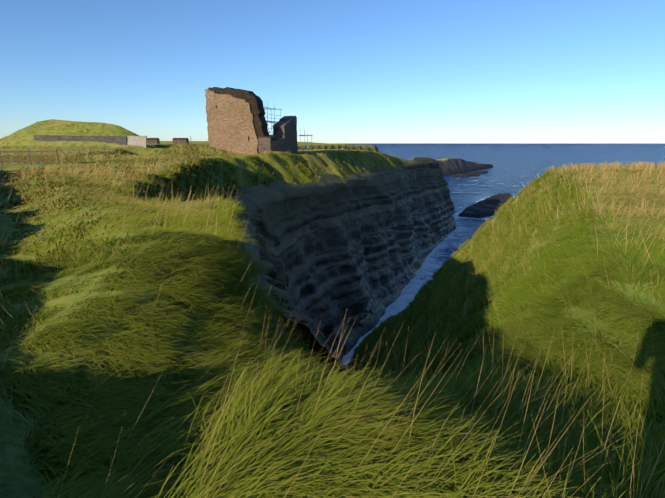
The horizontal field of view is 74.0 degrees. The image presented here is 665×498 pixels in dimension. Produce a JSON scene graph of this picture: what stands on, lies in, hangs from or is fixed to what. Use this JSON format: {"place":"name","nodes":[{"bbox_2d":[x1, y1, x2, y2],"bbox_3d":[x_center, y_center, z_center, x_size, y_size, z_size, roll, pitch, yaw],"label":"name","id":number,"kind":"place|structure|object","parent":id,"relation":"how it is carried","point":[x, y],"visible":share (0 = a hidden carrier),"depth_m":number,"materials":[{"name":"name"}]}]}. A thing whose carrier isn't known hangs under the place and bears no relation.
{"place":"outdoors","nodes":[
{"label":"outdoors","id":0,"kind":"place"},
{"bbox_2d":[0,119,664,497],"bbox_3d":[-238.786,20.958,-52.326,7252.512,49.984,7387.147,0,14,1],"label":"grassy ground","id":1,"kind":"structure","parent":0,"point":[20,477],"depth_m":5.73,"materials":[{"name":"green plant"}]},
{"bbox_2d":[0,147,73,165],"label":"timber fence","id":2,"kind":"object","parent":1,"relation":"on","point":[29,156],"visible":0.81,"depth_m":35.65,"materials":[{"name":"brown wood"}]},
{"bbox_2d":[33,135,146,147],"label":"retaining wall","id":3,"kind":"structure","parent":1,"relation":"on","point":[141,141],"depth_m":115.98,"materials":[{"name":"concrete"}]},
{"bbox_2d":[147,138,159,143],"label":"timber hut","id":4,"kind":"object","parent":1,"relation":"on","point":[153,140],"visible":0.58,"depth_m":238.80,"materials":[{"name":"brown wood"}]},
{"bbox_2d":[78,136,231,163],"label":"fence posts","id":5,"kind":"object","parent":1,"relation":"on","point":[105,151],"visible":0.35,"depth_m":42.85,"materials":[{"name":"brown wood"}]},
{"bbox_2d":[172,138,188,143],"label":"timber hut","id":6,"kind":"object","parent":1,"relation":"on","point":[180,140],"visible":0.83,"depth_m":242.34,"materials":[{"name":"brown wood"}]},
{"bbox_2d":[205,87,297,153],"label":"ruined castle","id":7,"kind":"structure","parent":1,"relation":"on","point":[236,121],"depth_m":66.19,"materials":[{"name":"brown stone"}]},
{"bbox_2d":[271,291,293,319],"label":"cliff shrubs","id":8,"kind":"object","parent":1,"relation":"on","point":[282,299],"depth_m":13.36,"materials":[{"name":"green plant"}]},
{"bbox_2d":[264,106,312,153],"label":"scaffolding","id":9,"kind":"object","parent":1,"relation":"on","point":[274,122],"visible":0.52,"depth_m":70.44,"materials":[{"name":"silver metal"}]},
{"bbox_2d":[0,214,664,497],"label":"grass tussocks","id":10,"kind":"object","parent":1,"relation":"on","point":[483,427],"depth_m":3.00,"materials":[{"name":"green plant"}]},
{"bbox_2d":[0,162,664,384],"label":"grass tussocks","id":11,"kind":"object","parent":1,"relation":"on","point":[545,273],"depth_m":11.02,"materials":[{"name":"green plant"}]},
{"bbox_2d":[0,120,664,381],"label":"grass tufts","id":12,"kind":"object","parent":1,"relation":"on","point":[403,317],"visible":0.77,"depth_m":39.85,"materials":[{"name":"green plant"}]},
{"bbox_2d":[231,157,456,381],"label":"cliff","id":13,"kind":"structure","parent":1,"relation":"on","point":[369,247],"depth_m":66.94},
{"bbox_2d":[0,0,664,142],"label":"sky","id":14,"kind":"structure","parent":0,"point":[349,71],"materials":[{"name":"blue"}]},
{"bbox_2d":[410,158,492,175],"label":"headland","id":15,"kind":"structure","parent":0,"point":[450,166],"depth_m":434.71,"materials":[{"name":"grey stone"}]},
{"bbox_2d":[468,171,487,173],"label":"reef","id":16,"kind":"object","parent":15,"relation":"on","point":[480,172],"visible":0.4,"depth_m":424.90},
{"bbox_2d":[332,143,664,366],"bbox_3d":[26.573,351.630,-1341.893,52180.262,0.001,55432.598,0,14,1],"label":"sea water","id":17,"kind":"structure","parent":0,"point":[514,168],"depth_m":666.75,"materials":[{"name":"blue liquid"}]},
{"bbox_2d":[452,173,479,176],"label":"reef","id":18,"kind":"object","parent":17,"relation":"in","point":[463,175],"visible":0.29,"depth_m":389.55},
{"bbox_2d":[458,193,512,218],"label":"skerry rock","id":19,"kind":"object","parent":17,"relation":"in","point":[488,207],"visible":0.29,"depth_m":192.42,"materials":[{"name":"grey stone"}]}
]}

